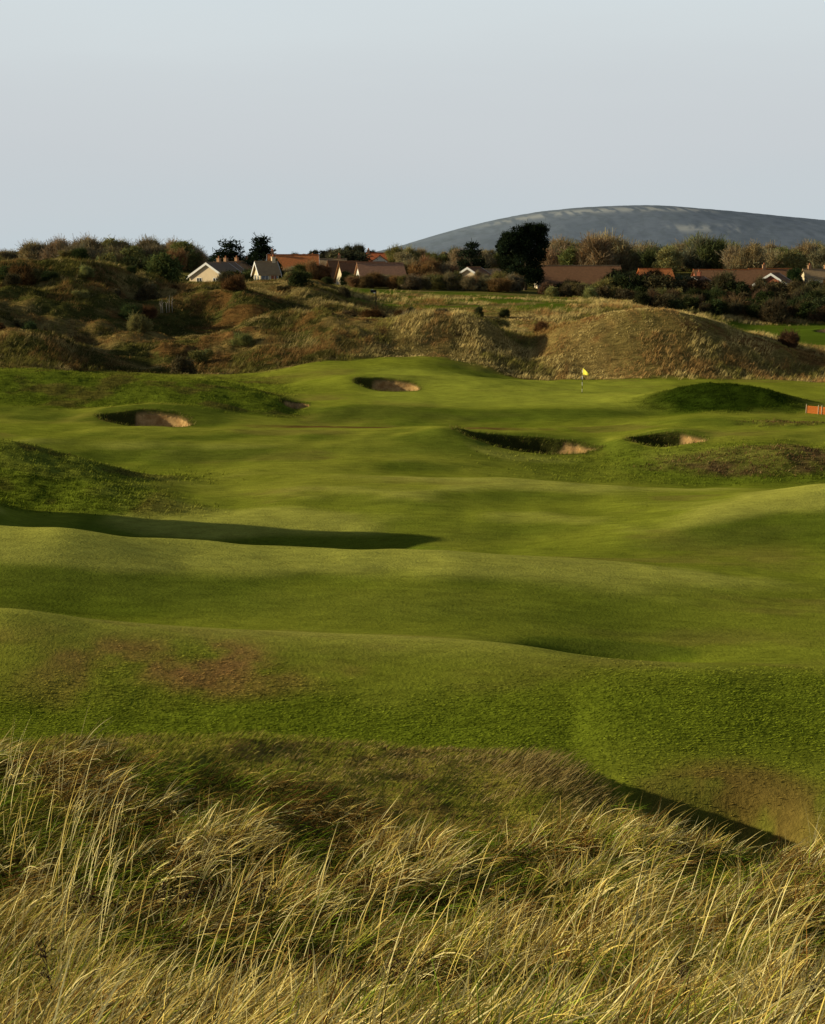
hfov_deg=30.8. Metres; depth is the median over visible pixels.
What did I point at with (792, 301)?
hedge bush
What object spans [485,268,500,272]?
house
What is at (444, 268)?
scrub bush
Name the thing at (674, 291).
hedge bush
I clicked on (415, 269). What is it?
scrub bush
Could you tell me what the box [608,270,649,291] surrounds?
hedge bush
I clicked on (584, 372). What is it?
golf flag
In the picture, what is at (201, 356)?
dune shrub
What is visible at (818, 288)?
hedge bush
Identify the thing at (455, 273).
scrub bush
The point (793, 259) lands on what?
autumn tree
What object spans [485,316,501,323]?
dune shrub
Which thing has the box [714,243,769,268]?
autumn tree
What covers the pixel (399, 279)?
scrub bush
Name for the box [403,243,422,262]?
skyline tree
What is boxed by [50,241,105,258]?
bare tree
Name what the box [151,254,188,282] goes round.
thicket bush
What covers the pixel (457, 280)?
scrub bush
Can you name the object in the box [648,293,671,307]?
hedge bush
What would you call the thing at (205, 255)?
bare tree
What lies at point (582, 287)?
hedge bush
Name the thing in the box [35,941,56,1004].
dead weed
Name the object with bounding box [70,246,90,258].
dune shrub
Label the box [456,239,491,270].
conifer
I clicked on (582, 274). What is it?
house
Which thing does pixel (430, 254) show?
skyline tree
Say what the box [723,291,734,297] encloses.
hedge bush
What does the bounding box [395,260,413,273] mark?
scrub bush
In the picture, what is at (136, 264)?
thicket bush
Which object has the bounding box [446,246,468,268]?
skyline tree
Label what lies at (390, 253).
skyline tree
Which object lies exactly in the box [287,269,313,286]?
gorse bush
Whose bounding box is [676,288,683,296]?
hedge bush
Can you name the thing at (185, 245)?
thicket tree
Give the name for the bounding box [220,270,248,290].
dune shrub
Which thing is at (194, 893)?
bramble
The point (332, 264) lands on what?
house
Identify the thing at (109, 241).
thicket tree
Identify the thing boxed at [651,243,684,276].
autumn tree
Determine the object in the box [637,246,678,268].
autumn tree
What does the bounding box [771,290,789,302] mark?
hedge bush
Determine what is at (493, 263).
skyline tree
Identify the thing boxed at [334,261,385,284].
house
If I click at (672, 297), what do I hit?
hedge bush
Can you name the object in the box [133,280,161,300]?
gorse bush
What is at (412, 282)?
scrub bush
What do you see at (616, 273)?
hedge bush
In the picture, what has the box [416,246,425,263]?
skyline tree
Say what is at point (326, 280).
dune shrub
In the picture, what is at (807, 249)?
autumn tree
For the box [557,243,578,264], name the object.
autumn tree
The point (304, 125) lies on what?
sky
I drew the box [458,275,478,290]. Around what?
scrub bush
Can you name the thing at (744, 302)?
hedge bush
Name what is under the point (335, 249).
pale bush
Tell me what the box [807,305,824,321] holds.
hedge bush
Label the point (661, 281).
hedge bush
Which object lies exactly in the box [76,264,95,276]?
dune shrub
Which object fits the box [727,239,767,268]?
autumn tree
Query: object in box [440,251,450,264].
skyline tree
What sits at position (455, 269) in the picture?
scrub bush
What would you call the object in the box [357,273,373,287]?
scrub bush
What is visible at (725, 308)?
hedge bush
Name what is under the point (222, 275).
dune shrub
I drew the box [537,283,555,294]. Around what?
hedge bush
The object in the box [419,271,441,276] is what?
scrub bush
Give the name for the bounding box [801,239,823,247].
autumn tree
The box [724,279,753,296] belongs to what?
hedge bush
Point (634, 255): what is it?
autumn tree
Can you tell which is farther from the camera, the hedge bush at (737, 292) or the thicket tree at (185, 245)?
the thicket tree at (185, 245)
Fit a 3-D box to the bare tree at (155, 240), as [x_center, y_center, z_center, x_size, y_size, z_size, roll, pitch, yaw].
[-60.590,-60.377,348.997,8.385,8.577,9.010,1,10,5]
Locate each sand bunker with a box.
[137,414,189,426]
[286,403,308,408]
[375,381,418,390]
[562,447,585,453]
[683,436,702,443]
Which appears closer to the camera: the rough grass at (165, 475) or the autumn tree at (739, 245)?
the rough grass at (165, 475)
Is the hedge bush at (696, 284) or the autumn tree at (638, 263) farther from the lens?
the autumn tree at (638, 263)
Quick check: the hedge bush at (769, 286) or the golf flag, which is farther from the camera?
the hedge bush at (769, 286)
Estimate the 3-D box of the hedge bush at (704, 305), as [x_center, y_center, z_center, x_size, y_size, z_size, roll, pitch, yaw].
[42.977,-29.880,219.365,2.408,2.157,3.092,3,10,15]
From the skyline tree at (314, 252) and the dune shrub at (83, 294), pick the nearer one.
the dune shrub at (83, 294)
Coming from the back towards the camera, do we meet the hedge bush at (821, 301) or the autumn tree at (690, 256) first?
the autumn tree at (690, 256)
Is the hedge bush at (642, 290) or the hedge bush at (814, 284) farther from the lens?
the hedge bush at (814, 284)
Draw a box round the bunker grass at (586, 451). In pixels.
[94,375,711,454]
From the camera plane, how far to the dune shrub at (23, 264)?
189.63 m
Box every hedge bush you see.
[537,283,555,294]
[542,285,559,295]
[548,281,562,291]
[558,276,571,292]
[558,283,573,296]
[563,281,581,294]
[575,282,590,295]
[581,285,597,298]
[591,274,616,289]
[596,284,611,297]
[600,268,625,289]
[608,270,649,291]
[608,285,622,298]
[612,288,632,299]
[619,289,636,298]
[630,289,650,305]
[634,286,646,293]
[638,270,654,276]
[643,272,680,291]
[644,294,653,305]
[647,289,660,298]
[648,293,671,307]
[652,287,667,295]
[656,291,678,300]
[663,288,679,297]
[664,273,688,288]
[667,299,686,309]
[676,278,692,292]
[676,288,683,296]
[678,294,689,300]
[681,295,699,309]
[683,286,701,297]
[687,277,713,291]
[690,293,704,305]
[698,301,712,311]
[699,298,723,314]
[705,286,725,301]
[706,264,736,291]
[714,294,732,306]
[716,300,729,314]
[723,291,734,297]
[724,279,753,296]
[726,299,743,315]
[728,295,756,315]
[732,289,739,295]
[739,290,750,299]
[741,301,761,319]
[750,274,767,294]
[751,286,767,299]
[754,290,776,303]
[756,280,782,293]
[756,294,790,323]
[771,279,788,293]
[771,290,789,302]
[784,304,794,315]
[785,279,805,293]
[785,291,811,306]
[786,286,803,303]
[791,297,811,316]
[793,283,812,292]
[793,298,820,320]
[803,289,824,300]
[806,278,824,289]
[806,295,824,321]
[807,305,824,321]
[810,284,824,297]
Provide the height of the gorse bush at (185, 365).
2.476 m
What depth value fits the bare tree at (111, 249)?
334.56 m
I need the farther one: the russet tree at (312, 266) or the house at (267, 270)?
the russet tree at (312, 266)
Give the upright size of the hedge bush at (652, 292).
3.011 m
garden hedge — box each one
[226,270,238,275]
[231,269,253,279]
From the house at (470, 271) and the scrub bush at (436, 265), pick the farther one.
the house at (470, 271)
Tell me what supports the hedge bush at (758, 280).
on the ground at (358, 540)
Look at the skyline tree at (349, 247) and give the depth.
424.71 m
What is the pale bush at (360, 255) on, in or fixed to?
on the ground at (358, 540)
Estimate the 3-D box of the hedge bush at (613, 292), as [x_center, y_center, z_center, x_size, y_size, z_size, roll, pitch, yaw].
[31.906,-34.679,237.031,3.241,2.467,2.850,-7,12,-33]
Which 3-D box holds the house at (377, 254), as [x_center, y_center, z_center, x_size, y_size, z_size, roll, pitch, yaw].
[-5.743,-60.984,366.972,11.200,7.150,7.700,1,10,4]
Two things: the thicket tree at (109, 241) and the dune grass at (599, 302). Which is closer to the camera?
the dune grass at (599, 302)
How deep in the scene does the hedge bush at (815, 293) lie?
232.02 m
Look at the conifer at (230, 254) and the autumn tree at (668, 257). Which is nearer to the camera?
the conifer at (230, 254)
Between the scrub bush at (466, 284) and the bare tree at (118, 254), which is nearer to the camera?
the scrub bush at (466, 284)
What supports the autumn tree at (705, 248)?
on the ground at (358, 540)
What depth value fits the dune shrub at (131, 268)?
209.46 m
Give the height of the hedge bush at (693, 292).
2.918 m
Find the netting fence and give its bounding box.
[806,404,824,414]
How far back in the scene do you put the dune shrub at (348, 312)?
171.53 m
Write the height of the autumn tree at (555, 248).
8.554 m
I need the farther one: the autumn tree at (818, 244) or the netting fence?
the autumn tree at (818, 244)
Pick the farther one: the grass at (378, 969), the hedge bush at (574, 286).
the hedge bush at (574, 286)
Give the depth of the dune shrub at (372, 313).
180.54 m
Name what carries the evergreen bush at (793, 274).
on the ground at (358, 540)
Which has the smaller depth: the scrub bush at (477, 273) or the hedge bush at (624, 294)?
the hedge bush at (624, 294)
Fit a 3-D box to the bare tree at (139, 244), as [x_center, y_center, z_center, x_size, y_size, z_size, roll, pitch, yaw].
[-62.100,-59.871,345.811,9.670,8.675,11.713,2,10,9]
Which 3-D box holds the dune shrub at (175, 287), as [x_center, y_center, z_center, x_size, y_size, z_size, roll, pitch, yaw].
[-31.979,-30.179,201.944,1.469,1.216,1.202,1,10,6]
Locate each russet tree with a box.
[165,247,189,270]
[302,256,324,280]
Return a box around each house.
[186,256,241,281]
[223,256,243,271]
[235,256,252,270]
[251,254,281,279]
[267,249,318,268]
[312,253,346,265]
[326,260,358,283]
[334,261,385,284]
[354,262,405,286]
[366,248,402,259]
[373,255,388,261]
[461,266,490,276]
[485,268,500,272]
[534,265,620,288]
[637,268,674,277]
[690,269,754,289]
[692,270,710,281]
[748,263,791,279]
[753,272,790,284]
[800,263,824,283]
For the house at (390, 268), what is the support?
on the ground at (358, 540)
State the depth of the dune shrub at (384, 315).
182.77 m
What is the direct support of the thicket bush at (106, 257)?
on the ground at (358, 540)
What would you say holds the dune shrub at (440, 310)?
on the ground at (358, 540)
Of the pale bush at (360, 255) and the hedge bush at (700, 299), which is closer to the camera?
the hedge bush at (700, 299)
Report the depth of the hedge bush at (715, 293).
234.08 m
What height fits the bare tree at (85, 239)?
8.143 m
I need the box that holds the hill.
[376,205,824,254]
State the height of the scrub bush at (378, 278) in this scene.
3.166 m
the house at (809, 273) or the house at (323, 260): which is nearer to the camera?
the house at (809, 273)
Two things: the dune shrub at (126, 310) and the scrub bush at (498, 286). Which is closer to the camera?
the dune shrub at (126, 310)
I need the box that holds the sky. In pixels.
[0,0,824,255]
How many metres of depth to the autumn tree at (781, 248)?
366.80 m
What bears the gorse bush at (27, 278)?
on the ground at (358, 540)
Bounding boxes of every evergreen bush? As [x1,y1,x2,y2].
[268,254,286,278]
[339,270,350,285]
[786,267,803,282]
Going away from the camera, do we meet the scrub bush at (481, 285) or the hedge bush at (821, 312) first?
the hedge bush at (821, 312)
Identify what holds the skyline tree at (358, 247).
on the ground at (358, 540)
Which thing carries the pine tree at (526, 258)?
on the ground at (358, 540)
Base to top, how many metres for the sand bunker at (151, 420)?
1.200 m
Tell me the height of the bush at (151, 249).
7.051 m
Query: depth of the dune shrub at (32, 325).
157.71 m
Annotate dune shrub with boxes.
[0,265,11,278]
[0,323,5,330]
[3,271,22,284]
[11,262,31,269]
[11,318,29,327]
[21,319,42,330]
[40,269,59,280]
[58,250,71,256]
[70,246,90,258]
[71,288,90,297]
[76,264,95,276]
[110,287,120,296]
[119,303,142,319]
[125,310,152,332]
[126,265,136,273]
[139,277,150,283]
[140,303,158,318]
[171,284,179,289]
[186,346,214,362]
[214,269,235,281]
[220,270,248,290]
[228,330,254,345]
[276,284,291,290]
[282,271,292,280]
[321,276,334,283]
[342,309,356,317]
[360,306,383,318]
[376,309,390,317]
[392,308,408,316]
[434,308,449,312]
[472,305,483,316]
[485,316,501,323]
[493,316,510,328]
[499,309,510,317]
[531,319,546,333]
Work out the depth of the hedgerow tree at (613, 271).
258.66 m
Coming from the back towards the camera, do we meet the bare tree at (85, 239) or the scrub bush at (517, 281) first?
the bare tree at (85, 239)
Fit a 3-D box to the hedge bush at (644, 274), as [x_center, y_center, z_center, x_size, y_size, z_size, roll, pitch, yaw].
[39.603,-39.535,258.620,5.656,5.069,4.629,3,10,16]
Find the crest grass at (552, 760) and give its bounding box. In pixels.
[0,728,778,898]
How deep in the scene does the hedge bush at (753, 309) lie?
220.52 m
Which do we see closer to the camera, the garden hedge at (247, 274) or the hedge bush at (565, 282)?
the hedge bush at (565, 282)
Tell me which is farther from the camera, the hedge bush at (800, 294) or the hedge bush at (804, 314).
the hedge bush at (800, 294)
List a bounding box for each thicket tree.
[99,237,131,256]
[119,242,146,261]
[165,238,204,270]
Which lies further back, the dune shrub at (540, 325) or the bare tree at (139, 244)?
the bare tree at (139, 244)
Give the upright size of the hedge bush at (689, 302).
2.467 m
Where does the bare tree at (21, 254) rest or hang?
on the ground at (358, 540)
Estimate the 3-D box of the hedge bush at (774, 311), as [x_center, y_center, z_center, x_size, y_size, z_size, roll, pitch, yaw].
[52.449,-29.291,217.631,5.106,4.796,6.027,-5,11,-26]
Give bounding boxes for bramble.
[0,876,136,923]
[143,872,287,917]
[180,949,320,987]
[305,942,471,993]
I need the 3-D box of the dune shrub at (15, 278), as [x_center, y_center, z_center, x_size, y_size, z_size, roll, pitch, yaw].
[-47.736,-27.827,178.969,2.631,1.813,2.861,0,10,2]
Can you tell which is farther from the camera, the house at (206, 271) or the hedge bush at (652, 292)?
the house at (206, 271)
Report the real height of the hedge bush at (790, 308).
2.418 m
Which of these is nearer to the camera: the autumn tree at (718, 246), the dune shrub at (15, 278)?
the dune shrub at (15, 278)
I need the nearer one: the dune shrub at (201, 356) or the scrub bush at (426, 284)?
the dune shrub at (201, 356)
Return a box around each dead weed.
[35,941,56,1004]
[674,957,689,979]
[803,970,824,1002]
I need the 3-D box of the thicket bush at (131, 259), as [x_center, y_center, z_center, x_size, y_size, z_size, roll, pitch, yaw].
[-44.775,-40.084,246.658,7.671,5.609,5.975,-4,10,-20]
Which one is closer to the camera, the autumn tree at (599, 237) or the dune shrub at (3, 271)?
the dune shrub at (3, 271)
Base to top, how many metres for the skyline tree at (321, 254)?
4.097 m
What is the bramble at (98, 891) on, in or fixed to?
on the ground at (358, 540)
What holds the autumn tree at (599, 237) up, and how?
on the ground at (358, 540)
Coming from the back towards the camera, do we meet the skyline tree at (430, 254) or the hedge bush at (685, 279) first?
the skyline tree at (430, 254)
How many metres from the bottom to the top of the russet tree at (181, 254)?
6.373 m
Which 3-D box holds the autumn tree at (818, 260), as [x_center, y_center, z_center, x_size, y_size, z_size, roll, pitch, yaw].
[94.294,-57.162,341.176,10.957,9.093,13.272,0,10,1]
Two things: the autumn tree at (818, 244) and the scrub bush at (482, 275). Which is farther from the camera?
the autumn tree at (818, 244)
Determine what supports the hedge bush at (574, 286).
on the ground at (358, 540)
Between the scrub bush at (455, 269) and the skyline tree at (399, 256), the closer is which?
the scrub bush at (455, 269)
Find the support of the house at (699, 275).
on the ground at (358, 540)
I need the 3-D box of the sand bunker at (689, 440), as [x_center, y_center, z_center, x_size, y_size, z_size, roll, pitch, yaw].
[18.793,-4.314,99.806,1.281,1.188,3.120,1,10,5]
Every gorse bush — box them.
[7,261,37,287]
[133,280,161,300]
[170,355,198,373]
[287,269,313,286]
[338,284,350,297]
[774,327,800,348]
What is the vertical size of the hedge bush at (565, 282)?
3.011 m
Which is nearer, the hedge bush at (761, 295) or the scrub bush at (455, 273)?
the hedge bush at (761, 295)
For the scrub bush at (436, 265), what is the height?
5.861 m
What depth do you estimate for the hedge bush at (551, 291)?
235.41 m
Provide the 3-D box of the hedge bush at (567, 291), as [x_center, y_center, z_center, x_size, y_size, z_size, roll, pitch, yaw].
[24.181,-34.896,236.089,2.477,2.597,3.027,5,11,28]
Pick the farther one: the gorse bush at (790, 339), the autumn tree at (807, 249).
the autumn tree at (807, 249)
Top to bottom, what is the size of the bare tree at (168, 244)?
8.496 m
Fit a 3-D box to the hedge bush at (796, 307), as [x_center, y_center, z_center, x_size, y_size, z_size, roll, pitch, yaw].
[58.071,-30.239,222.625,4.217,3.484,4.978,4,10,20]
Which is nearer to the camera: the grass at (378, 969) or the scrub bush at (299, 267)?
the grass at (378, 969)
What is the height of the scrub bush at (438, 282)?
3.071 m
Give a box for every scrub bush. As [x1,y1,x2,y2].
[282,266,291,275]
[290,262,306,272]
[316,263,331,280]
[341,275,360,286]
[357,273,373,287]
[364,270,385,287]
[382,275,401,288]
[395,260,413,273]
[395,274,407,289]
[399,273,423,289]
[401,255,419,266]
[405,260,438,276]
[413,275,435,289]
[414,253,428,265]
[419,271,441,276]
[420,256,442,275]
[426,272,446,289]
[435,261,453,275]
[441,271,460,289]
[447,276,465,289]
[449,265,459,273]
[453,270,464,277]
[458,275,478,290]
[473,269,482,277]
[474,276,493,290]
[477,273,490,279]
[485,277,514,292]
[491,271,507,279]
[504,273,522,291]
[509,273,526,289]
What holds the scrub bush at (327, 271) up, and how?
on the ground at (358, 540)
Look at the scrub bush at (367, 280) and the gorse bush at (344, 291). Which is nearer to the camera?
the gorse bush at (344, 291)
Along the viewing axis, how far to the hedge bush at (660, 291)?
236.22 m
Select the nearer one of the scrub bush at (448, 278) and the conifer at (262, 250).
the scrub bush at (448, 278)
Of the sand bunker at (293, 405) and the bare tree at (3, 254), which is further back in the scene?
the bare tree at (3, 254)
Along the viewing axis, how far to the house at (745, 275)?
287.15 m
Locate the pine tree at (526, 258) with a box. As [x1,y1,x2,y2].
[495,220,551,290]
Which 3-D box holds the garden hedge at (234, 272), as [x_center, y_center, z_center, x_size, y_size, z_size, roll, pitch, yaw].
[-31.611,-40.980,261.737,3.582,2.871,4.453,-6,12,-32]
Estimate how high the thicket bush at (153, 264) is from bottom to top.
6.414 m
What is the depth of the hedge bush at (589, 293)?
232.66 m
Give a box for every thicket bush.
[95,252,116,263]
[119,251,148,263]
[120,258,146,270]
[139,254,160,269]
[143,248,179,280]
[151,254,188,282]
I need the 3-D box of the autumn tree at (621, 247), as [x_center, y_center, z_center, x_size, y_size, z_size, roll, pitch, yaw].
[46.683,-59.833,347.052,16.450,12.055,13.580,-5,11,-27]
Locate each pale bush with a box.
[325,246,341,257]
[326,247,377,260]
[672,273,694,282]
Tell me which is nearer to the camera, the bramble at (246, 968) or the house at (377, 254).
the bramble at (246, 968)
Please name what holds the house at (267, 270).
on the ground at (358, 540)
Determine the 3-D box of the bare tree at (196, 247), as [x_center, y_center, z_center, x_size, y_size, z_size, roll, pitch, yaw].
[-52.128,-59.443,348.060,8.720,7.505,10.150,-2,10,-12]
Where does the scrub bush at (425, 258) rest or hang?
on the ground at (358, 540)
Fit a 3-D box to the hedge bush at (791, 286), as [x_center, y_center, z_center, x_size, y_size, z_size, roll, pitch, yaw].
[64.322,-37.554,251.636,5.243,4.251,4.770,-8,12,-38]
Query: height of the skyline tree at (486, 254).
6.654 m
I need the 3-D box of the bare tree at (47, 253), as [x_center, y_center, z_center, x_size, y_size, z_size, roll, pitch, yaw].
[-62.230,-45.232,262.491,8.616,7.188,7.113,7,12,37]
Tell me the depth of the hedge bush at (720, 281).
252.91 m
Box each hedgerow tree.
[610,268,625,275]
[626,268,636,277]
[643,267,661,275]
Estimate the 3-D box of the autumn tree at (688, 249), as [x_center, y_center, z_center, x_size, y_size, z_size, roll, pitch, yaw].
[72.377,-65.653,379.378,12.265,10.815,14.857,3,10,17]
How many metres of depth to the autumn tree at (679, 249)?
378.28 m
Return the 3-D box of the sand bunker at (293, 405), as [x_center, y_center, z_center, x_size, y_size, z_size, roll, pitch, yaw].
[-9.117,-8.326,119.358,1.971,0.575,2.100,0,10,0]
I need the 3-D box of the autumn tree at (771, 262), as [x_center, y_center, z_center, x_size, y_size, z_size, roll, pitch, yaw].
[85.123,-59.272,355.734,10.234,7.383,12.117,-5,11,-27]
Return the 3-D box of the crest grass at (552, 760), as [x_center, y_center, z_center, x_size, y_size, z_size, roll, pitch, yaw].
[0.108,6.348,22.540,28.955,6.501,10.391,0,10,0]
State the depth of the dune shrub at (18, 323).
162.63 m
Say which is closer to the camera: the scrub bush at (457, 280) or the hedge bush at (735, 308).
the hedge bush at (735, 308)
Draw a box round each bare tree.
[0,247,18,258]
[0,249,12,259]
[16,238,46,258]
[19,240,52,259]
[36,233,70,259]
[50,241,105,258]
[69,233,107,252]
[75,237,109,259]
[102,241,119,255]
[110,238,132,260]
[126,233,157,249]
[138,235,164,248]
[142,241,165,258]
[162,238,178,248]
[183,239,203,269]
[187,248,208,270]
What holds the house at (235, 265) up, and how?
on the ground at (358, 540)
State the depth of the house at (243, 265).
298.32 m
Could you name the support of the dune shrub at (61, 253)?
on the ground at (358, 540)
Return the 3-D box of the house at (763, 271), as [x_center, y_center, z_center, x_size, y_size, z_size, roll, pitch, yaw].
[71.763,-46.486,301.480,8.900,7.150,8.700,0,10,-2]
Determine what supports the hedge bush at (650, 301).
on the ground at (358, 540)
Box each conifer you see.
[206,236,245,261]
[241,232,276,266]
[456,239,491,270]
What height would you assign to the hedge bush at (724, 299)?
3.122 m
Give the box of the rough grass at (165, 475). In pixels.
[0,345,824,518]
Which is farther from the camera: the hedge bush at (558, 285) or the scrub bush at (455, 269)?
the scrub bush at (455, 269)
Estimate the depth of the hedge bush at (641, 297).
218.10 m
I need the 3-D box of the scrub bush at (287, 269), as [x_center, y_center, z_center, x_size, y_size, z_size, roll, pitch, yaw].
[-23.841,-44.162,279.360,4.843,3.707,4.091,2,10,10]
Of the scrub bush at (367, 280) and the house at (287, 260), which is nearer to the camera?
the scrub bush at (367, 280)
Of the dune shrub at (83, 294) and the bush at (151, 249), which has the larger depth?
the bush at (151, 249)
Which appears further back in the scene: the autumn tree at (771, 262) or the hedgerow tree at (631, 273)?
the autumn tree at (771, 262)
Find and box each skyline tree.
[308,249,318,253]
[319,249,327,257]
[324,247,333,257]
[342,243,358,251]
[351,242,365,253]
[384,244,405,261]
[393,251,412,261]
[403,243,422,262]
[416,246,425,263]
[424,250,438,260]
[430,253,448,264]
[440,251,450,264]
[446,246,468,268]
[474,247,491,266]
[484,249,499,268]
[491,248,513,269]
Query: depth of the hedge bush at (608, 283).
252.19 m
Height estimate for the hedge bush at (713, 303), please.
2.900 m
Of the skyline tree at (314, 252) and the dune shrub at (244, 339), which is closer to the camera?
the dune shrub at (244, 339)
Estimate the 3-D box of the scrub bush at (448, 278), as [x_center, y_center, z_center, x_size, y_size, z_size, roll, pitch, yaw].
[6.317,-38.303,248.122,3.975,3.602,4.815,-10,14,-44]
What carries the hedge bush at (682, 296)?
on the ground at (358, 540)
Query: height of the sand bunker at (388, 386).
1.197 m
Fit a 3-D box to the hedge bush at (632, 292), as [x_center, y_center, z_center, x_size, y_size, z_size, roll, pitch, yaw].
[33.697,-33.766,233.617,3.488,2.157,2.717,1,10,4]
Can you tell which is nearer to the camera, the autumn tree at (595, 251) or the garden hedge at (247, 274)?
the garden hedge at (247, 274)
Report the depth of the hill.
2481.49 m
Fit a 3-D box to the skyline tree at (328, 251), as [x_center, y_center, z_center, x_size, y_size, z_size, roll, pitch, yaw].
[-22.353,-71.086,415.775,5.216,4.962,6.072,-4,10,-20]
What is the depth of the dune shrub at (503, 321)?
175.50 m
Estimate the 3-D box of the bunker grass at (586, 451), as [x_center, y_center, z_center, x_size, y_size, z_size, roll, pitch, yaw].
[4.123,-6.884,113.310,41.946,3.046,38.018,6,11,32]
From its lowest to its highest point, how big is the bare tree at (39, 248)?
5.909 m
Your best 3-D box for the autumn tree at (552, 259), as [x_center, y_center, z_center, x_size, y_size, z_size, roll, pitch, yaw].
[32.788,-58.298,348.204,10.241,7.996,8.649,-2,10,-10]
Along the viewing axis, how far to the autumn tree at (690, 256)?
359.35 m
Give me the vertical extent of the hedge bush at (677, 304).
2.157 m
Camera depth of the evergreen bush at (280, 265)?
267.38 m
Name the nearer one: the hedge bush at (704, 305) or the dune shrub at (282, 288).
the dune shrub at (282, 288)
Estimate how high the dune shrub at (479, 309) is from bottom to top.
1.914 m
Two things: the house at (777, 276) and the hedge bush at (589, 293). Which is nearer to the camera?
the hedge bush at (589, 293)
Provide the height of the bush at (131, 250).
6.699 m
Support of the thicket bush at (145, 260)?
on the ground at (358, 540)
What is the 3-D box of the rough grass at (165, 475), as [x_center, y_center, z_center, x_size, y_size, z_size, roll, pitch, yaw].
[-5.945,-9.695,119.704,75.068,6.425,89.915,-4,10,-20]
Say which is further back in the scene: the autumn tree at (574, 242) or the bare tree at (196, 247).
the autumn tree at (574, 242)
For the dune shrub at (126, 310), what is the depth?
176.31 m
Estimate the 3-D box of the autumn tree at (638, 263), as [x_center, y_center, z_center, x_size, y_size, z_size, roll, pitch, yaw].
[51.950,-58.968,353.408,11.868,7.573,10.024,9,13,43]
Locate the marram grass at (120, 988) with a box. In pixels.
[0,706,824,1023]
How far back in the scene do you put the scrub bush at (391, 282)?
244.24 m
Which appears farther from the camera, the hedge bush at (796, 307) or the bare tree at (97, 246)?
the bare tree at (97, 246)
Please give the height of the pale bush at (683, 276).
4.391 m
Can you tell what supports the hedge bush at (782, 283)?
on the ground at (358, 540)
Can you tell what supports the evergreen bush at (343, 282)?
on the ground at (358, 540)
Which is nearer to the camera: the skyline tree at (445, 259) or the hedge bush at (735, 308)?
the hedge bush at (735, 308)
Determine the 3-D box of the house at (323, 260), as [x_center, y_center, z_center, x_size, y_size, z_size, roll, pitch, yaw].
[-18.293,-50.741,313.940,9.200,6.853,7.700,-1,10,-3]
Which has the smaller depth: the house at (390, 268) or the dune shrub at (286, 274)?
the dune shrub at (286, 274)
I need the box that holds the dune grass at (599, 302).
[0,255,824,381]
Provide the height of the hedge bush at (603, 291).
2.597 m
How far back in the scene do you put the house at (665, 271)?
295.70 m
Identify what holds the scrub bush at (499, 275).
on the ground at (358, 540)
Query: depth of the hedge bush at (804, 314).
219.43 m
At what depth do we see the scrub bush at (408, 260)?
267.52 m
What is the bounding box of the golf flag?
[582,367,588,384]
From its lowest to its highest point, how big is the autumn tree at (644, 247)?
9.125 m
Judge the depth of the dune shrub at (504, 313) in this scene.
198.59 m
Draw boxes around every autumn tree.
[541,245,567,264]
[547,242,561,254]
[549,233,577,249]
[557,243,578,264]
[564,237,582,246]
[571,229,623,264]
[580,231,621,240]
[588,227,638,273]
[626,248,642,268]
[631,238,659,252]
[632,248,646,272]
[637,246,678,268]
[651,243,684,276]
[668,239,689,271]
[678,236,737,262]
[681,231,718,270]
[681,232,718,269]
[691,234,732,268]
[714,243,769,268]
[720,238,744,248]
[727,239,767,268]
[761,239,785,251]
[762,246,784,267]
[772,245,791,253]
[774,246,808,273]
[779,239,818,268]
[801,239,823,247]
[807,241,824,268]
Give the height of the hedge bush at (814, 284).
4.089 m
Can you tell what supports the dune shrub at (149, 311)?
on the ground at (358, 540)
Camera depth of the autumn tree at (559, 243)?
372.94 m
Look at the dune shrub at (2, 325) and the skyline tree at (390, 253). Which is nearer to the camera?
the dune shrub at (2, 325)
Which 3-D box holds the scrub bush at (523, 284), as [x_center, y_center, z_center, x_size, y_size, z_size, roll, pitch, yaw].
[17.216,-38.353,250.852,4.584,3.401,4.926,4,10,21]
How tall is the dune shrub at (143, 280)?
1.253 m
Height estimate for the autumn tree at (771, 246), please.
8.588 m
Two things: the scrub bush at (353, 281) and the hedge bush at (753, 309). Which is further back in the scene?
the scrub bush at (353, 281)
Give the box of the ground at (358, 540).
[0,256,824,1000]
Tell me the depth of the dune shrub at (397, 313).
193.56 m
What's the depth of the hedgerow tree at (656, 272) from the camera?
258.17 m
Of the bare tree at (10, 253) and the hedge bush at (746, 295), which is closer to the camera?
the hedge bush at (746, 295)
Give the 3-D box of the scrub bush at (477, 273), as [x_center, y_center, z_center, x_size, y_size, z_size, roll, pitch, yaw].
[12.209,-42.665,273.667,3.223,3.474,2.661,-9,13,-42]
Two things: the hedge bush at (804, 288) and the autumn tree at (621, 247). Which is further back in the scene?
the autumn tree at (621, 247)
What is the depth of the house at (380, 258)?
357.37 m
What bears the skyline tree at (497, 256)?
on the ground at (358, 540)
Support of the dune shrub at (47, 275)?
on the ground at (358, 540)

